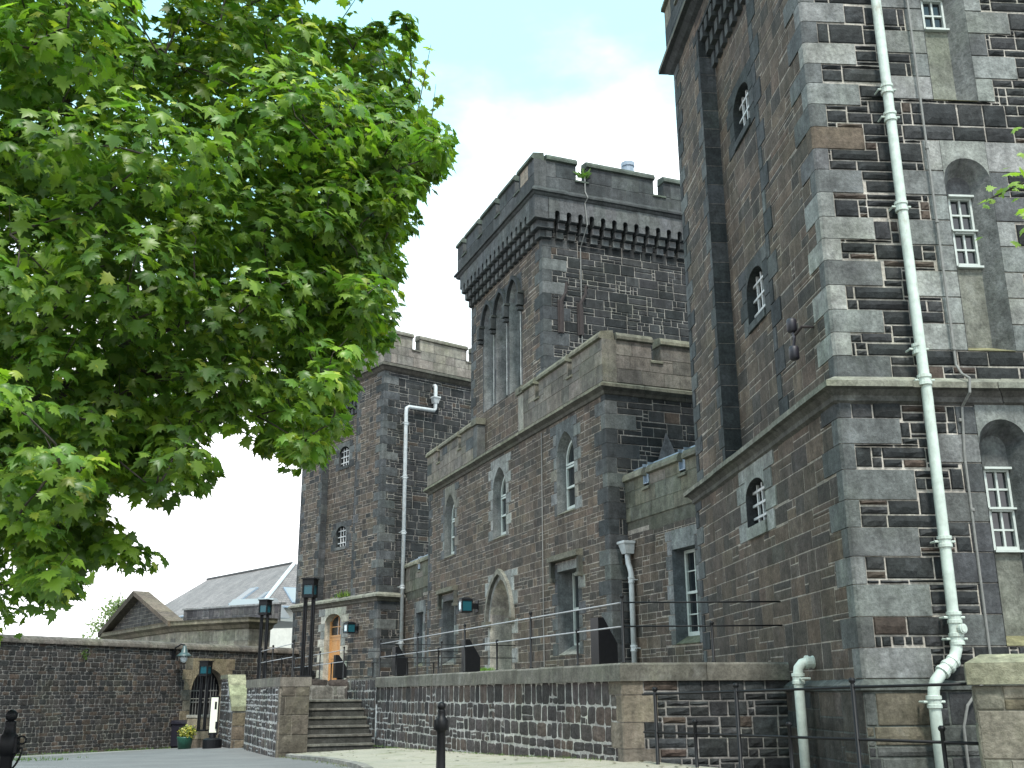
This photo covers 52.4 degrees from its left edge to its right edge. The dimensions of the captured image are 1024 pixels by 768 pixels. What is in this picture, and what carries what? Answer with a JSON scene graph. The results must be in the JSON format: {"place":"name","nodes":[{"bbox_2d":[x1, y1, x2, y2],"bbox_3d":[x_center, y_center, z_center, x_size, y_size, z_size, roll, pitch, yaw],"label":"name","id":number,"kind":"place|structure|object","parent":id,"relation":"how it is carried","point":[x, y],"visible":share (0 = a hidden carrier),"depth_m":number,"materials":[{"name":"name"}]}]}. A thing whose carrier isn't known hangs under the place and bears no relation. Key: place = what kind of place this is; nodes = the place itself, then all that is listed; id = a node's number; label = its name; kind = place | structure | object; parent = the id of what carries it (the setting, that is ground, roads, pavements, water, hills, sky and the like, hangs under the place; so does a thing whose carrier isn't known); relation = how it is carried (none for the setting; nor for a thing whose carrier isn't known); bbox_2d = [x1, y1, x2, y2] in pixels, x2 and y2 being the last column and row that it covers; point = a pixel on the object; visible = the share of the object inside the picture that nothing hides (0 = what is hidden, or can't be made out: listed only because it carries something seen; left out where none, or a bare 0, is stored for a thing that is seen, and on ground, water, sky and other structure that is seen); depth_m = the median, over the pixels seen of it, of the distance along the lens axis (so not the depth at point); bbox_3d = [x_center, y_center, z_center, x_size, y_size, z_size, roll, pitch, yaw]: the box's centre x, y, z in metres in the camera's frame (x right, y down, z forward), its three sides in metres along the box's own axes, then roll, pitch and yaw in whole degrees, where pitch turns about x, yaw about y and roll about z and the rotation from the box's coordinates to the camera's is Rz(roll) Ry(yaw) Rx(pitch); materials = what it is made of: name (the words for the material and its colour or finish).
{"place":"outdoors","nodes":[
{"label":"outdoors","id":0,"kind":"place"},
{"bbox_2d":[12,704,376,767],"bbox_3d":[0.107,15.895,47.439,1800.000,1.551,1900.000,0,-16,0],"label":"road","id":1,"kind":"structure","parent":0,"point":[222,757],"depth_m":26.29,"materials":[{"name":"grey asphalt"}]},
{"bbox_2d":[0,709,26,767],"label":"bollard","id":2,"kind":"object","parent":1,"relation":"on","point":[10,744],"visible":1,"depth_m":8.14,"materials":[{"name":"black metal"}]},
{"bbox_2d":[14,748,174,757],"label":"gutter setts","id":3,"kind":"structure","parent":1,"relation":"on","point":[81,753],"depth_m":35.36,"materials":[{"name":"grey stone"}]},
{"bbox_2d":[170,720,186,747],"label":"refuse bin","id":4,"kind":"object","parent":3,"relation":"on","point":[176,725],"visible":0.49,"depth_m":40.65,"materials":[{"name":"plastic"}]},
{"bbox_2d":[82,588,125,638],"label":"birch tree","id":5,"kind":"object","parent":1,"relation":"on","point":[116,604],"visible":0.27,"depth_m":63.88,"materials":[{"name":"green plant"}]},
{"bbox_2d":[0,634,298,755],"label":"boundary wall","id":6,"kind":"structure","parent":1,"relation":"on","point":[60,694],"depth_m":38.38,"materials":[{"name":"stone"}]},
{"bbox_2d":[171,644,191,662],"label":"wall lamp","id":7,"kind":"object","parent":6,"relation":"attached to","point":[184,655],"visible":1,"depth_m":41.27,"materials":[{"name":"teal metal"}]},
{"bbox_2d":[189,673,218,736],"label":"arched gate","id":8,"kind":"structure","parent":6,"relation":"attached to","point":[213,689],"depth_m":42.94,"materials":[{"name":"black metal"}]},
{"bbox_2d":[177,724,196,748],"bbox_3d":[-11.224,12.160,35.887,0.669,0.828,0.696,0,-16,0],"label":"flower tub","id":9,"kind":"object","parent":1,"relation":"on","point":[185,738],"visible":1,"depth_m":35.70,"materials":[{"name":"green plant"}]},
{"bbox_2d":[97,591,292,698],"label":"pedimented hall","id":10,"kind":"structure","parent":1,"relation":"on","point":[142,616],"depth_m":51.74,"materials":[{"name":"stone"}]},
{"bbox_2d":[186,715,208,747],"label":"gate pier","id":11,"kind":"structure","parent":1,"relation":"on","point":[199,737],"depth_m":36.94,"materials":[{"name":"stone"}]},
{"bbox_2d":[197,661,213,730],"bbox_3d":[-10.886,11.004,36.707,0.440,2.380,0.390,-4,-17,13],"label":"lamp post","id":12,"kind":"object","parent":1,"relation":"on","point":[205,668],"visible":0.97,"depth_m":36.74,"materials":[{"name":"black metal"}]},
{"bbox_2d":[202,696,221,748],"bbox_3d":[-10.123,11.464,35.266,0.620,1.690,0.620,0,-16,0],"label":"totem sign","id":13,"kind":"object","parent":1,"relation":"on","point":[211,741],"visible":0.98,"depth_m":35.20,"materials":[{"name":"white metal"}]},
{"bbox_2d":[0,0,459,642],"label":"maple tree","id":14,"kind":"object","parent":1,"relation":"on","point":[138,402],"visible":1,"depth_m":7.04,"materials":[{"name":"green plant"}]},
{"bbox_2d":[165,561,296,647],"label":"rendered house","id":15,"kind":"structure","parent":1,"relation":"on","point":[278,581],"depth_m":69.59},
{"bbox_2d":[218,674,246,747],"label":"sloped wall","id":16,"kind":"structure","parent":1,"relation":"on","point":[232,711],"depth_m":35.16,"materials":[{"name":"stone"}]},
{"bbox_2d":[243,677,311,757],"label":"pier wall","id":17,"kind":"structure","parent":1,"relation":"on","point":[276,717],"depth_m":27.42,"materials":[{"name":"stone"}]},
{"bbox_2d":[259,640,294,678],"bbox_3d":[-6.941,8.142,30.514,0.069,0.980,5.821,6,-18,-21],"label":"railing","id":18,"kind":"object","parent":17,"relation":"on","point":[282,658],"visible":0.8,"depth_m":30.93,"materials":[{"name":"black metal"}]},
{"bbox_2d":[296,578,319,676],"bbox_3d":[-5.595,6.681,28.549,0.440,2.650,0.390,-4,-17,11],"label":"lamp post","id":19,"kind":"object","parent":17,"relation":"on","point":[309,587],"visible":0.86,"depth_m":28.59,"materials":[{"name":"black metal"}]},
{"bbox_2d":[285,753,372,767],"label":"kerb","id":20,"kind":"structure","parent":1,"relation":"on","point":[349,763],"depth_m":20.14,"materials":[{"name":"stone"}]},
{"bbox_2d":[307,677,375,751],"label":"stone steps","id":21,"kind":"structure","parent":1,"relation":"on","point":[342,715],"depth_m":28.68,"materials":[{"name":"grey stone"}]},
{"bbox_2d":[375,662,789,767],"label":"terrace wall","id":22,"kind":"structure","parent":1,"relation":"on","point":[603,711],"depth_m":15.90,"materials":[{"name":"stone"}]},
{"bbox_2d":[379,594,625,676],"bbox_3d":[-0.977,5.620,22.148,0.069,1.010,14.551,6,-18,-21],"label":"railing","id":23,"kind":"object","parent":22,"relation":"on","point":[577,631],"visible":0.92,"depth_m":19.08,"materials":[{"name":"black metal"}]},
{"bbox_2d":[623,601,782,661],"bbox_3d":[2.942,3.750,15.747,2.541,0.912,0.069,1,-17,-3],"label":"railing","id":24,"kind":"object","parent":22,"relation":"on","point":[711,625],"visible":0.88,"depth_m":15.80,"materials":[{"name":"black metal"}]},
{"bbox_2d":[288,0,1023,767],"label":"prison building","id":25,"kind":"structure","parent":1,"relation":"on","point":[630,400],"depth_m":18.27,"materials":[{"name":"grey stone"}]},
{"bbox_2d":[328,615,340,680],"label":"door","id":26,"kind":"structure","parent":25,"relation":"in","point":[335,626],"depth_m":45.90,"materials":[{"name":"orange wood"}]},
{"bbox_2d":[330,589,350,598],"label":"weed","id":27,"kind":"object","parent":25,"relation":"on","point":[345,594],"visible":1,"depth_m":45.32,"materials":[{"name":"green plant"}]},
{"bbox_2d":[338,528,345,546],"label":"window","id":28,"kind":"structure","parent":25,"relation":"in","point":[344,534],"depth_m":47.44,"materials":[{"name":"white"}]},
{"bbox_2d":[341,448,348,465],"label":"window","id":29,"kind":"structure","parent":25,"relation":"in","point":[347,456],"depth_m":48.49,"materials":[{"name":"white"}]},
{"bbox_2d":[343,621,358,633],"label":"wall lantern","id":30,"kind":"object","parent":25,"relation":"attached to","point":[349,627],"depth_m":43.69,"materials":[{"name":"teal glass"}]},
{"bbox_2d":[451,520,454,553],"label":"window","id":31,"kind":"structure","parent":25,"relation":"in","point":[453,522],"depth_m":37.71,"materials":[{"name":"white paint"}]},
{"bbox_2d":[452,505,454,520],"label":"window","id":32,"kind":"structure","parent":25,"relation":"in","point":[453,511],"depth_m":37.93,"materials":[{"name":"white glass"}]},
{"bbox_2d":[458,597,478,612],"bbox_3d":[-1.409,7.194,33.813,0.610,0.480,0.380,6,-18,-21],"label":"wall lantern","id":33,"kind":"object","parent":25,"relation":"attached to","point":[466,605],"depth_m":33.66,"materials":[{"name":"teal glass"}]},
{"bbox_2d":[501,496,505,534],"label":"window","id":34,"kind":"structure","parent":25,"relation":"in","point":[503,500],"depth_m":33.17,"materials":[{"name":"white paint"}]},
{"bbox_2d":[501,476,505,496],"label":"window","id":35,"kind":"structure","parent":25,"relation":"in","point":[503,489],"depth_m":33.42,"materials":[{"name":"white glass"}]},
{"bbox_2d":[566,440,573,466],"bbox_3d":[1.684,1.871,28.655,0.062,0.720,0.840,6,-18,-21],"label":"window","id":36,"kind":"structure","parent":25,"relation":"in","point":[570,452],"depth_m":28.85,"materials":[{"name":"white glass"}]},
{"bbox_2d":[566,464,574,509],"bbox_3d":[1.699,2.792,28.386,0.383,1.200,0.811,0,-16,0],"label":"window","id":37,"kind":"structure","parent":25,"relation":"in","point":[570,485],"depth_m":28.60,"materials":[{"name":"white paint"}]},
{"bbox_2d":[572,573,579,645],"bbox_3d":[1.869,5.929,27.518,0.450,1.930,0.978,0,-16,0],"label":"window","id":38,"kind":"structure","parent":25,"relation":"in","point":[574,578],"depth_m":27.91,"materials":[{"name":"white paint"}]},
{"bbox_2d":[573,168,591,178],"bbox_3d":[2.215,-6.694,32.953,0.674,0.417,0.352,0,-16,0],"label":"fern","id":39,"kind":"object","parent":25,"relation":"on","point":[582,174],"visible":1,"depth_m":32.91,"materials":[{"name":"green plant"}]},
{"bbox_2d":[684,548,699,635],"bbox_3d":[4.108,4.608,23.056,0.376,1.900,0.792,0,-16,0],"label":"window","id":40,"kind":"structure","parent":25,"relation":"in","point":[689,555],"depth_m":23.26,"materials":[{"name":"white paint"}]},
{"bbox_2d":[739,90,749,124],"bbox_3d":[4.470,-5.167,19.671,0.052,0.880,0.980,1,-17,-4],"label":"window","id":41,"kind":"structure","parent":25,"relation":"in","point":[745,100],"depth_m":19.84,"materials":[{"name":"white"}]},
{"bbox_2d":[753,271,764,317],"bbox_3d":[4.494,-1.601,18.615,0.052,0.880,0.980,1,-17,-4],"label":"window","id":42,"kind":"structure","parent":25,"relation":"in","point":[759,295],"depth_m":18.78,"materials":[{"name":"white"}]},
{"bbox_2d":[753,482,766,521],"bbox_3d":[4.171,1.972,17.217,0.052,0.700,1.050,1,-17,-4],"label":"window","id":43,"kind":"structure","parent":25,"relation":"in","point":[762,489],"depth_m":17.37,"materials":[{"name":"white"}]},
{"bbox_2d":[786,318,813,360],"bbox_3d":[4.152,-0.678,14.941,0.147,0.630,0.416,14,-22,-40],"label":"security light","id":44,"kind":"object","parent":25,"relation":"attached to","point":[791,325],"visible":1,"depth_m":14.98,"materials":[{"name":"metal"}]},
{"bbox_2d":[920,0,949,31],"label":"window","id":45,"kind":"structure","parent":25,"relation":"in","point":[932,12],"depth_m":16.11,"materials":[{"name":"white paint"}]},
{"bbox_2d":[947,194,983,268],"bbox_3d":[6.540,-2.191,15.048,0.380,1.140,0.150,1,-17,-4],"label":"window","id":46,"kind":"structure","parent":25,"relation":"in","point":[963,230],"depth_m":15.07,"materials":[{"name":"white paint"}]},
{"bbox_2d":[982,467,1023,552],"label":"window","id":47,"kind":"structure","parent":25,"relation":"in","point":[1004,534],"depth_m":13.85,"materials":[{"name":"white paint"}]},
{"bbox_2d":[963,654,1023,767],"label":"stone pier","id":48,"kind":"structure","parent":1,"relation":"on","point":[998,701],"depth_m":10.38,"materials":[{"name":"beige stone"}]},
{"bbox_2d":[976,127,1023,247],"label":"maple sapling","id":49,"kind":"object","parent":1,"relation":"on","point":[1001,192],"visible":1,"depth_m":6.82,"materials":[{"name":"green plant"}]},
{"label":"well kerb","id":50,"kind":"structure","parent":1,"relation":"on","visible":0},
{"bbox_2d":[642,678,978,767],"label":"railing","id":51,"kind":"object","parent":50,"relation":"on","point":[857,739],"visible":0.93,"depth_m":12.51,"materials":[{"name":"black metal"}]},
{"bbox_2d":[13,745,602,767],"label":"grass","id":52,"kind":"structure","parent":0,"point":[22,758],"depth_m":27.62,"materials":[{"name":"green plant"}]},
{"bbox_2d":[0,0,679,638],"label":"sky","id":53,"kind":"structure","parent":0,"point":[579,80],"materials":[{"name":"white"}]},
{"bbox_2d":[242,745,714,767],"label":"pavement","id":54,"kind":"structure","parent":0,"point":[395,758],"depth_m":17.14,"materials":[{"name":"beige concrete"}]},
{"bbox_2d":[433,702,448,767],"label":"bollard","id":55,"kind":"object","parent":54,"relation":"on","point":[441,725],"visible":1,"depth_m":12.73,"materials":[{"name":"black metal"}]},
{"bbox_2d":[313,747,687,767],"bbox_3d":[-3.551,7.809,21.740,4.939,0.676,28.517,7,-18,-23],"label":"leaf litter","id":56,"kind":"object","parent":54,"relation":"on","point":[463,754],"visible":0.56,"depth_m":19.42,"materials":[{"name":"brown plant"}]},
{"label":"terrace","id":57,"kind":"structure","parent":0,"visible":0},
{"bbox_2d":[256,599,273,678],"bbox_3d":[-8.650,8.904,36.167,0.440,2.750,0.390,-6,-17,17],"label":"lamp post","id":58,"kind":"object","parent":57,"relation":"on","point":[265,606],"visible":0.86,"depth_m":36.25,"materials":[{"name":"black metal"}]},
{"bbox_2d":[304,667,314,678],"bbox_3d":[-7.816,11.175,39.961,0.420,0.660,0.360,6,-18,-21],"label":"floodlight box","id":59,"kind":"object","parent":57,"relation":"on","point":[313,672],"visible":0.19,"depth_m":39.81,"materials":[{"name":"black paint"}]},
{"bbox_2d":[293,647,344,679],"bbox_3d":[-6.824,9.869,36.243,0.069,1.040,8.671,6,-18,-21],"label":"railing","id":60,"kind":"object","parent":57,"relation":"on","point":[319,664],"visible":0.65,"depth_m":35.29,"materials":[{"name":"black metal"}]},
{"bbox_2d":[333,655,346,679],"bbox_3d":[-6.182,10.239,37.367,0.420,0.960,0.360,6,-18,-21],"label":"floodlight box","id":61,"kind":"object","parent":57,"relation":"on","point":[338,671],"visible":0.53,"depth_m":37.22,"materials":[{"name":"black paint"}]},
{"bbox_2d":[392,647,406,675],"bbox_3d":[-3.433,8.589,31.927,0.420,1.000,0.360,6,-18,-21],"label":"floodlight box","id":62,"kind":"object","parent":57,"relation":"on","point":[401,666],"visible":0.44,"depth_m":31.78,"materials":[{"name":"black paint"}]},
{"bbox_2d":[345,648,460,677],"bbox_3d":[-3.360,8.957,33.172,4.000,1.000,0.071,6,-18,-21],"label":"railing","id":63,"kind":"object","parent":57,"relation":"on","point":[403,651],"visible":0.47,"depth_m":33.00,"materials":[{"name":"black metal"}]},
{"bbox_2d":[381,641,515,675],"bbox_3d":[-1.781,7.808,29.398,4.050,1.040,0.071,6,-18,-21],"label":"railing","id":64,"kind":"object","parent":57,"relation":"on","point":[441,644],"visible":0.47,"depth_m":29.25,"materials":[{"name":"black metal"}]},
{"bbox_2d":[461,639,479,671],"bbox_3d":[-1.121,7.476,28.257,0.420,1.020,0.360,6,-18,-21],"label":"floodlight box","id":65,"kind":"object","parent":57,"relation":"on","point":[472,660],"visible":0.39,"depth_m":28.12,"materials":[{"name":"black paint"}]},
{"bbox_2d":[480,666,492,670],"bbox_3d":[-0.868,8.047,28.992,1.020,0.340,1.111,0,-16,0],"label":"grass tuft","id":66,"kind":"object","parent":57,"relation":"on","point":[486,669],"visible":0.09,"depth_m":28.80,"materials":[{"name":"green plant"}]},
{"bbox_2d":[590,617,617,664],"bbox_3d":[1.865,5.287,21.036,0.420,1.080,0.360,6,-18,-21],"label":"floodlight box","id":67,"kind":"object","parent":57,"relation":"on","point":[604,647],"visible":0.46,"depth_m":20.90,"materials":[{"name":"black paint"}]}
]}

